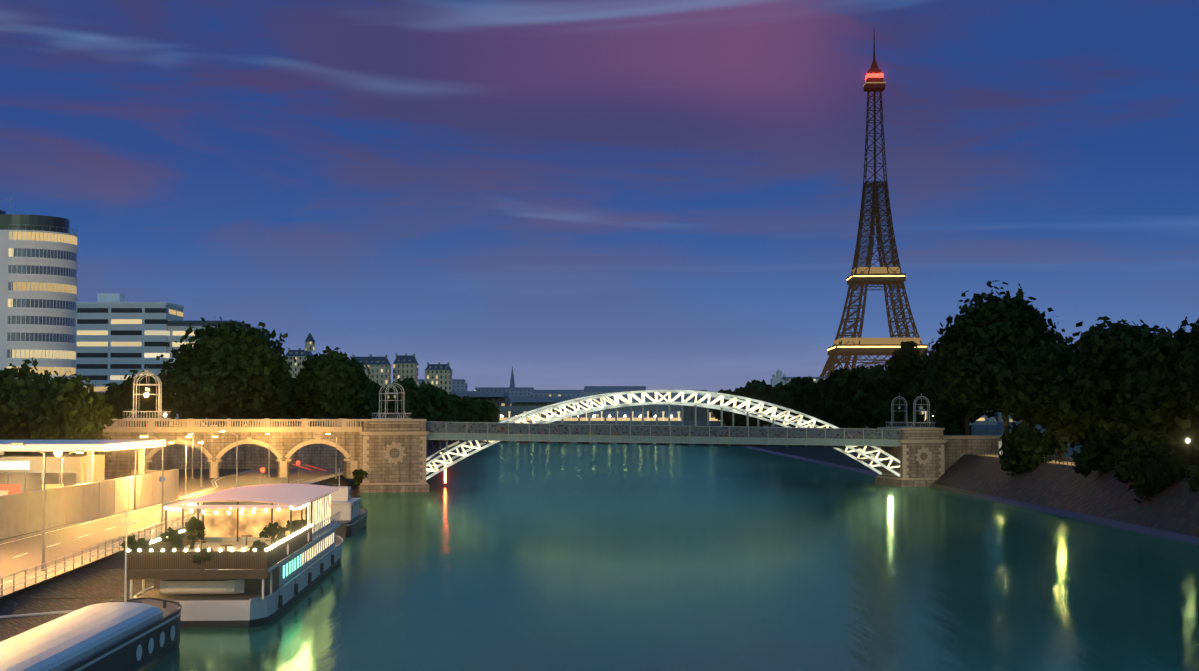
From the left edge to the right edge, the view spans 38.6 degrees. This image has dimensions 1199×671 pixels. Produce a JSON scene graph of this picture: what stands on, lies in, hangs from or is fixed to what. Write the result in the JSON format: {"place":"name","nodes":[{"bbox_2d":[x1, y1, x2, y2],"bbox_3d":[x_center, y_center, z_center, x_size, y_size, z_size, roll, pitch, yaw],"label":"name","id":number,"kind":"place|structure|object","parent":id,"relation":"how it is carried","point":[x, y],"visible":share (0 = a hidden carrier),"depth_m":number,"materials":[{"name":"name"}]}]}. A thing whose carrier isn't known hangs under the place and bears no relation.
{"place":"outdoors","nodes":[
{"label":"outdoors","id":0,"kind":"place"},
{"bbox_2d":[0,468,342,596],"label":"quay road","id":1,"kind":"structure","parent":0,"point":[20,553],"depth_m":152.97,"materials":[{"name":"grey asphalt"}]},
{"bbox_2d":[12,443,45,570],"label":"street lamp","id":2,"kind":"object","parent":1,"relation":"on","point":[43,520],"visible":0.98,"depth_m":115.91,"materials":[{"name":"grey metal"}]},
{"bbox_2d":[0,610,75,617],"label":"barge mooring boom","id":3,"kind":"object","parent":1,"relation":"on","point":[33,614],"depth_m":93.24,"materials":[{"name":"white paint"}]},
{"bbox_2d":[134,444,153,510],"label":"street lamp","id":4,"kind":"object","parent":1,"relation":"on","point":[149,445],"visible":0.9,"depth_m":188.63,"materials":[{"name":"grey metal"}]},
{"bbox_2d":[139,434,163,526],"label":"street lamp","id":5,"kind":"object","parent":1,"relation":"on","point":[146,435],"visible":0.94,"depth_m":159.86,"materials":[{"name":"grey metal"}]},
{"bbox_2d":[0,479,302,595],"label":"railing","id":6,"kind":"object","parent":1,"relation":"on","point":[64,562],"visible":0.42,"depth_m":120.26,"materials":[{"name":"grey metal"}]},
{"bbox_2d":[146,423,300,483],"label":"road signs","id":7,"kind":"object","parent":1,"relation":"on","point":[263,470],"visible":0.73,"depth_m":233.62,"materials":[{"name":"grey metal"}]},
{"bbox_2d":[219,429,237,486],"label":"street lamp","id":8,"kind":"object","parent":1,"relation":"on","point":[222,430],"visible":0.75,"depth_m":203.80,"materials":[{"name":"grey metal"}]},
{"bbox_2d":[265,433,269,477],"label":"street lamp","id":9,"kind":"object","parent":1,"relation":"on","point":[269,458],"visible":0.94,"depth_m":279.98,"materials":[{"name":"grey metal"}]},
{"bbox_2d":[293,463,446,482],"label":"red lights","id":10,"kind":"object","parent":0,"point":[427,465],"visible":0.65,"depth_m":308.72},
{"bbox_2d":[0,418,1198,641],"bbox_3d":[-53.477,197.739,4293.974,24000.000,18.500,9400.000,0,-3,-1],"label":"ground","id":11,"kind":"structure","parent":0,"point":[1174,506],"depth_m":213.22,"materials":[{"name":"stone"}]},
{"bbox_2d":[0,357,57,454],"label":"quay tree","id":12,"kind":"object","parent":11,"relation":"on","point":[20,390],"visible":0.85,"depth_m":250.35,"materials":[{"name":"green plant"}]},
{"bbox_2d":[0,210,77,383],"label":"curved white building","id":13,"kind":"structure","parent":11,"relation":"on","point":[38,278],"depth_m":336.18,"materials":[{"name":"white concrete"}]},
{"bbox_2d":[27,369,115,466],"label":"quay tree","id":14,"kind":"object","parent":11,"relation":"on","point":[72,409],"visible":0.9,"depth_m":246.27,"materials":[{"name":"green plant"}]},
{"bbox_2d":[61,450,83,486],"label":"street lamp","id":15,"kind":"object","parent":11,"relation":"on","point":[79,451],"visible":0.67,"depth_m":169.82,"materials":[{"name":"grey metal"}]},
{"bbox_2d":[0,440,165,495],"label":"petrol station canopy","id":16,"kind":"object","parent":11,"relation":"on","point":[20,473],"visible":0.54,"depth_m":200.41,"materials":[{"name":"white metal"}]},
{"bbox_2d":[54,392,166,456],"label":"lamps","id":17,"kind":"object","parent":16,"relation":"on","point":[58,454],"visible":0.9,"depth_m":186.66,"materials":[{"name":"white glass"}]},
{"bbox_2d":[0,469,178,540],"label":"concrete quay wall","id":18,"kind":"structure","parent":11,"relation":"on","point":[21,514],"depth_m":168.70,"materials":[{"name":"concrete"}]},
{"bbox_2d":[101,370,176,426],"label":"tree","id":19,"kind":"object","parent":11,"relation":"on","point":[120,399],"visible":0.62,"depth_m":338.40,"materials":[{"name":"green plant"}]},
{"bbox_2d":[75,293,246,425],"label":"long white building","id":20,"kind":"structure","parent":11,"relation":"on","point":[118,337],"depth_m":457.73,"materials":[{"name":"white concrete"}]},
{"bbox_2d":[168,441,203,494],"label":"street lamp","id":21,"kind":"object","parent":11,"relation":"on","point":[185,463],"visible":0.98,"depth_m":223.57,"materials":[{"name":"grey metal"}]},
{"bbox_2d":[188,433,192,478],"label":"street lamp","id":22,"kind":"object","parent":11,"relation":"on","point":[192,453],"visible":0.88,"depth_m":276.30,"materials":[{"name":"grey metal"}]},
{"bbox_2d":[26,418,361,478],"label":"arched stone viaduct","id":23,"kind":"object","parent":11,"relation":"on","point":[286,442],"visible":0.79,"depth_m":281.89,"materials":[{"name":"stone"}]},
{"bbox_2d":[185,435,217,486],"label":"street lamp","id":24,"kind":"object","parent":11,"relation":"on","point":[201,454],"visible":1,"depth_m":246.47,"materials":[{"name":"grey metal"}]},
{"bbox_2d":[147,316,303,426],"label":"tree","id":25,"kind":"object","parent":11,"relation":"on","point":[224,370],"visible":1,"depth_m":324.05,"materials":[{"name":"green plant"}]},
{"bbox_2d":[151,443,342,468],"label":"arch openings","id":26,"kind":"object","parent":11,"relation":"on","point":[256,456],"depth_m":325.82,"materials":[{"name":"stone"}]},
{"bbox_2d":[266,371,304,426],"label":"tree","id":27,"kind":"object","parent":11,"relation":"on","point":[289,413],"visible":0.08,"depth_m":413.84,"materials":[{"name":"green plant"}]},
{"bbox_2d":[286,345,371,425],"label":"tree","id":28,"kind":"object","parent":11,"relation":"on","point":[334,385],"visible":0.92,"depth_m":338.33,"materials":[{"name":"green plant"}]},
{"bbox_2d":[326,433,336,478],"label":"street lamp","id":29,"kind":"object","parent":11,"relation":"on","point":[336,457],"visible":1,"depth_m":277.62,"materials":[{"name":"grey metal"}]},
{"bbox_2d":[352,469,367,486],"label":"pier shrub","id":30,"kind":"object","parent":11,"relation":"on","point":[358,475],"visible":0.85,"depth_m":284.09,"materials":[{"name":"green plant"}]},
{"bbox_2d":[279,333,452,394],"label":"distant buildings","id":31,"kind":"structure","parent":11,"relation":"on","point":[439,375],"depth_m":999.20,"materials":[{"name":"beige stone"}]},
{"bbox_2d":[364,382,375,391],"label":"tree","id":32,"kind":"object","parent":11,"relation":"on","point":[371,384],"depth_m":602.63,"materials":[{"name":"green plant"}]},
{"bbox_2d":[354,386,390,425],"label":"tree","id":33,"kind":"object","parent":11,"relation":"on","point":[371,397],"visible":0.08,"depth_m":389.61,"materials":[{"name":"green plant"}]},
{"bbox_2d":[369,380,385,390],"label":"tree","id":34,"kind":"object","parent":11,"relation":"on","point":[376,385],"depth_m":634.69,"materials":[{"name":"green plant"}]},
{"bbox_2d":[366,381,436,420],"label":"tree","id":35,"kind":"object","parent":11,"relation":"on","point":[417,405],"visible":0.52,"depth_m":366.83,"materials":[{"name":"green plant"}]},
{"bbox_2d":[389,377,423,395],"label":"tree","id":36,"kind":"object","parent":11,"relation":"on","point":[411,380],"visible":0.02,"depth_m":416.26,"materials":[{"name":"green plant"}]},
{"bbox_2d":[419,381,440,421],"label":"tree","id":37,"kind":"object","parent":11,"relation":"on","point":[435,393],"visible":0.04,"depth_m":470.76,"materials":[{"name":"green plant"}]},
{"bbox_2d":[427,383,435,390],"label":"tree","id":38,"kind":"object","parent":11,"relation":"on","point":[431,385],"depth_m":821.31,"materials":[{"name":"green plant"}]},
{"bbox_2d":[430,412,436,420],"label":"tree","id":39,"kind":"object","parent":11,"relation":"on","point":[433,417],"depth_m":441.52,"materials":[{"name":"green plant"}]},
{"bbox_2d":[435,387,448,396],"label":"tree","id":40,"kind":"object","parent":11,"relation":"on","point":[445,392],"visible":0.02,"depth_m":863.94,"materials":[{"name":"green plant"}]},
{"bbox_2d":[429,392,457,448],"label":"tree","id":41,"kind":"object","parent":11,"relation":"on","point":[442,414],"visible":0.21,"depth_m":494.71,"materials":[{"name":"green plant"}]},
{"bbox_2d":[426,401,463,446],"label":"tree","id":42,"kind":"object","parent":11,"relation":"on","point":[453,409],"visible":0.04,"depth_m":520.43,"materials":[{"name":"green plant"}]},
{"bbox_2d":[446,394,481,442],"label":"tree","id":43,"kind":"object","parent":11,"relation":"on","point":[470,411],"visible":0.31,"depth_m":586.73,"materials":[{"name":"green plant"}]},
{"bbox_2d":[462,396,486,421],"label":"tree","id":44,"kind":"object","parent":11,"relation":"on","point":[466,398],"depth_m":676.62,"materials":[{"name":"green plant"}]},
{"bbox_2d":[469,401,487,421],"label":"tree","id":45,"kind":"object","parent":11,"relation":"on","point":[482,412],"visible":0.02,"depth_m":613.78,"materials":[{"name":"green plant"}]},
{"bbox_2d":[476,398,498,421],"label":"tree","id":46,"kind":"object","parent":11,"relation":"on","point":[492,416],"visible":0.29,"depth_m":769.09,"materials":[{"name":"green plant"}]},
{"bbox_2d":[490,402,501,420],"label":"tree","id":47,"kind":"object","parent":11,"relation":"on","point":[496,410],"depth_m":796.21,"materials":[{"name":"green plant"}]},
{"bbox_2d":[354,419,1054,492],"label":"bridge abutments","id":48,"kind":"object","parent":11,"relation":"on","point":[393,455],"visible":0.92,"depth_m":286.45,"materials":[{"name":"stone"}]},
{"bbox_2d":[123,366,935,427],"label":"iron lamp pylons","id":49,"kind":"object","parent":48,"relation":"on","point":[159,411],"visible":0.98,"depth_m":287.64,"materials":[{"name":"grey metal"}]},
{"bbox_2d":[426,389,899,479],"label":"steel arch ribs","id":50,"kind":"object","parent":48,"relation":"on","point":[456,445],"visible":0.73,"depth_m":300.74,"materials":[{"name":"paint"}]},
{"bbox_2d":[425,421,901,448],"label":"bridge deck","id":51,"kind":"structure","parent":48,"relation":"on","point":[560,433],"depth_m":297.25,"materials":[{"name":"paint"}]},
{"bbox_2d":[418,366,1021,426],"bbox_3d":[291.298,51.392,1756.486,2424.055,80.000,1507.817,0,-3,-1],"label":"skyline","id":52,"kind":"structure","parent":11,"relation":"on","point":[512,395],"depth_m":1023.65,"materials":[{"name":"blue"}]},
{"bbox_2d":[709,388,731,425],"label":"tree island row","id":53,"kind":"object","parent":11,"relation":"on","point":[729,391],"visible":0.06,"depth_m":816.92,"materials":[{"name":"green plant"}]},
{"bbox_2d":[717,399,730,425],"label":"tree island row","id":54,"kind":"object","parent":11,"relation":"on","point":[718,414],"visible":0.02,"depth_m":797.68,"materials":[{"name":"green plant"}]},
{"bbox_2d":[720,399,752,426],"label":"tree island row","id":55,"kind":"object","parent":11,"relation":"on","point":[726,414],"visible":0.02,"depth_m":755.87,"materials":[{"name":"green plant"}]},
{"bbox_2d":[727,387,746,426],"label":"tree island row","id":56,"kind":"object","parent":11,"relation":"on","point":[738,392],"visible":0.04,"depth_m":739.21,"materials":[{"name":"green plant"}]},
{"bbox_2d":[496,405,996,428],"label":"pont bir hakeim","id":57,"kind":"object","parent":11,"relation":"on","point":[689,415],"visible":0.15,"depth_m":828.99,"materials":[{"name":"stone"}]},
{"bbox_2d":[734,379,765,423],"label":"tree island row","id":58,"kind":"object","parent":11,"relation":"on","point":[748,385],"depth_m":724.78,"materials":[{"name":"green plant"}]},
{"bbox_2d":[740,385,768,426],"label":"tree island row","id":59,"kind":"object","parent":11,"relation":"on","point":[756,390],"visible":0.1,"depth_m":665.33,"materials":[{"name":"green plant"}]},
{"bbox_2d":[736,384,775,426],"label":"tree island row","id":60,"kind":"object","parent":11,"relation":"on","point":[743,418],"depth_m":686.75,"materials":[{"name":"green plant"}]},
{"bbox_2d":[750,381,762,426],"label":"tree island row","id":61,"kind":"object","parent":11,"relation":"on","point":[755,384],"depth_m":701.08,"materials":[{"name":"green plant"}]},
{"bbox_2d":[751,386,776,426],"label":"tree island row","id":62,"kind":"object","parent":11,"relation":"on","point":[763,393],"visible":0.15,"depth_m":648.99,"materials":[{"name":"green plant"}]},
{"bbox_2d":[764,398,781,426],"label":"tree island row","id":63,"kind":"object","parent":11,"relation":"on","point":[769,400],"depth_m":616.76,"materials":[{"name":"green plant"}]},
{"bbox_2d":[351,426,1198,544],"bbox_3d":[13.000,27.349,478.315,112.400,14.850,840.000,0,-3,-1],"label":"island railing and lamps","id":64,"kind":"object","parent":11,"relation":"on","point":[1189,539],"visible":0.27,"depth_m":240.14,"materials":[{"name":"metal"}]},
{"bbox_2d":[771,370,785,386],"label":"distant building","id":65,"kind":"structure","parent":11,"relation":"on","point":[777,380],"depth_m":4298.15,"materials":[{"name":"grey stone"}]},
{"bbox_2d":[767,385,809,427],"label":"tree island row","id":66,"kind":"object","parent":11,"relation":"on","point":[775,397],"depth_m":574.71,"materials":[{"name":"green plant"}]},
{"bbox_2d":[771,376,812,397],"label":"tree island row","id":67,"kind":"object","parent":11,"relation":"on","point":[780,386],"depth_m":595.26,"materials":[{"name":"green plant"}]},
{"bbox_2d":[773,380,812,425],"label":"tree island row","id":68,"kind":"object","parent":11,"relation":"on","point":[791,395],"visible":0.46,"depth_m":533.53,"materials":[{"name":"green plant"}]},
{"bbox_2d":[781,379,813,390],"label":"tree island row","id":69,"kind":"object","parent":11,"relation":"on","point":[797,381],"depth_m":555.47,"materials":[{"name":"green plant"}]},
{"bbox_2d":[798,378,826,427],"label":"tree island row","id":70,"kind":"object","parent":11,"relation":"on","point":[803,409],"visible":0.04,"depth_m":520.33,"materials":[{"name":"green plant"}]},
{"bbox_2d":[803,374,829,422],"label":"tree island row","id":71,"kind":"object","parent":11,"relation":"on","point":[816,412],"visible":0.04,"depth_m":500.99,"materials":[{"name":"green plant"}]},
{"bbox_2d":[804,367,849,422],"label":"tree island row","id":72,"kind":"object","parent":11,"relation":"on","point":[818,395],"visible":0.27,"depth_m":483.23,"materials":[{"name":"green plant"}]},
{"bbox_2d":[818,374,861,427],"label":"tree island row","id":73,"kind":"object","parent":11,"relation":"on","point":[828,406],"visible":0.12,"depth_m":463.69,"materials":[{"name":"green plant"}]},
{"bbox_2d":[835,365,867,427],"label":"tree island row","id":74,"kind":"object","parent":11,"relation":"on","point":[848,414],"visible":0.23,"depth_m":445.55,"materials":[{"name":"green plant"}]},
{"bbox_2d":[819,35,927,376],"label":"lattice tower","id":75,"kind":"structure","parent":11,"relation":"on","point":[867,275],"depth_m":1397.26,"materials":[{"name":"metal"}]},
{"bbox_2d":[852,365,902,428],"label":"tree island row","id":76,"kind":"object","parent":11,"relation":"on","point":[869,401],"visible":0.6,"depth_m":409.36,"materials":[{"name":"green plant"}]},
{"bbox_2d":[851,374,919,412],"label":"tree island row","id":77,"kind":"object","parent":11,"relation":"on","point":[856,387],"depth_m":429.52,"materials":[{"name":"green plant"}]},
{"bbox_2d":[880,341,924,426],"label":"tree","id":78,"kind":"object","parent":11,"relation":"on","point":[905,362],"visible":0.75,"depth_m":383.40,"materials":[{"name":"green plant"}]},
{"bbox_2d":[908,356,980,434],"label":"island tree","id":79,"kind":"object","parent":11,"relation":"on","point":[917,389],"visible":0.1,"depth_m":348.32,"materials":[{"name":"green plant"}]},
{"bbox_2d":[921,329,998,434],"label":"island tree","id":80,"kind":"object","parent":11,"relation":"on","point":[941,405],"visible":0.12,"depth_m":314.17,"materials":[{"name":"green plant"}]},
{"bbox_2d":[936,280,1074,432],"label":"island tree","id":81,"kind":"object","parent":11,"relation":"on","point":[990,336],"visible":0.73,"depth_m":295.14,"materials":[{"name":"green plant"}]},
{"bbox_2d":[998,359,1058,458],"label":"island tree","id":82,"kind":"object","parent":11,"relation":"on","point":[1030,418],"visible":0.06,"depth_m":277.55,"materials":[{"name":"green plant"}]},
{"bbox_2d":[997,423,1061,475],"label":"bush","id":83,"kind":"object","parent":11,"relation":"on","point":[1027,448],"visible":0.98,"depth_m":259.14,"materials":[{"name":"green plant"}]},
{"bbox_2d":[1006,334,1098,461],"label":"island tree","id":84,"kind":"object","parent":11,"relation":"on","point":[1040,377],"visible":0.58,"depth_m":257.65,"materials":[{"name":"green plant"}]},
{"bbox_2d":[1070,429,1123,477],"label":"island shrub","id":85,"kind":"object","parent":11,"relation":"on","point":[1105,447],"visible":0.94,"depth_m":224.47,"materials":[{"name":"green plant"}]},
{"bbox_2d":[1071,321,1149,439],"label":"island tree","id":86,"kind":"object","parent":11,"relation":"on","point":[1096,426],"depth_m":246.07,"materials":[{"name":"green plant"}]},
{"bbox_2d":[1056,316,1180,465],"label":"island tree","id":87,"kind":"object","parent":11,"relation":"on","point":[1088,397],"visible":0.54,"depth_m":232.67,"materials":[{"name":"green plant"}]},
{"bbox_2d":[1113,440,1152,482],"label":"island shrub","id":88,"kind":"object","parent":11,"relation":"on","point":[1121,474],"visible":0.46,"depth_m":211.96,"materials":[{"name":"green plant"}]},
{"bbox_2d":[1104,316,1198,464],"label":"island tree","id":89,"kind":"object","parent":11,"relation":"on","point":[1152,404],"visible":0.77,"depth_m":209.84,"materials":[{"name":"green plant"}]},
{"bbox_2d":[1127,440,1197,503],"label":"island shrub","id":90,"kind":"object","parent":11,"relation":"on","point":[1156,469],"visible":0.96,"depth_m":198.60,"materials":[{"name":"green plant"}]},
{"bbox_2d":[1186,465,1198,494],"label":"island shrub","id":91,"kind":"object","parent":11,"relation":"on","point":[1192,482],"visible":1,"depth_m":186.47,"materials":[{"name":"green plant"}]},
{"bbox_2d":[0,0,1198,397],"label":"sky","id":92,"kind":"structure","parent":0,"point":[566,194],"materials":[{"name":"blue"}]},
{"bbox_2d":[143,441,1198,670],"bbox_3d":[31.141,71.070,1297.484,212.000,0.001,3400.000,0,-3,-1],"label":"river water","id":93,"kind":"structure","parent":0,"point":[538,556],"depth_m":136.84,"materials":[{"name":"teal liquid"}]},
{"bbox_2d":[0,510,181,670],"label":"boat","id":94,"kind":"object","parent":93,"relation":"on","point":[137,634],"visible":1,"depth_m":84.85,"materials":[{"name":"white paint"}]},
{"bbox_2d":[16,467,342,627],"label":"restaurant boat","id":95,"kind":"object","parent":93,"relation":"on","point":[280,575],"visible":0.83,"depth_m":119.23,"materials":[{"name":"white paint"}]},
{"bbox_2d":[120,534,150,552],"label":"boat planter","id":96,"kind":"object","parent":95,"relation":"on","point":[140,543],"visible":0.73,"depth_m":107.44,"materials":[{"name":"green plant"}]},
{"bbox_2d":[160,527,184,551],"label":"boat planter","id":97,"kind":"object","parent":95,"relation":"on","point":[177,535],"visible":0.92,"depth_m":116.44,"materials":[{"name":"green plant"}]},
{"bbox_2d":[184,516,205,548],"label":"boat planter","id":98,"kind":"object","parent":95,"relation":"on","point":[192,524],"visible":1,"depth_m":124.13,"materials":[{"name":"green plant"}]},
{"bbox_2d":[196,520,205,542],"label":"boat planter","id":99,"kind":"object","parent":95,"relation":"on","point":[201,526],"visible":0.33,"depth_m":129.88,"materials":[{"name":"green plant"}]},
{"bbox_2d":[160,579,244,593],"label":"tender boat","id":100,"kind":"object","parent":95,"relation":"on","point":[201,586],"visible":0.9,"depth_m":108.71,"materials":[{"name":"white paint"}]},
{"bbox_2d":[192,547,213,569],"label":"boat planter","id":101,"kind":"object","parent":95,"relation":"on","point":[199,554],"visible":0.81,"depth_m":107.28,"materials":[{"name":"green plant"}]},
{"bbox_2d":[248,540,269,550],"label":"boat planter","id":102,"kind":"object","parent":95,"relation":"on","point":[257,545],"visible":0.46,"depth_m":108.46,"materials":[{"name":"green plant"}]},
{"bbox_2d":[259,522,286,543],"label":"boat planter","id":103,"kind":"object","parent":95,"relation":"on","point":[272,531],"visible":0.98,"depth_m":118.99,"materials":[{"name":"green plant"}]},
{"bbox_2d":[283,519,305,533],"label":"boat planter","id":104,"kind":"object","parent":95,"relation":"on","point":[296,526],"visible":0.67,"depth_m":128.31,"materials":[{"name":"green plant"}]},
{"bbox_2d":[331,469,367,536],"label":"boat","id":105,"kind":"object","parent":93,"relation":"on","point":[353,517],"visible":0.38,"depth_m":189.98,"materials":[{"name":"white paint"}]}
]}

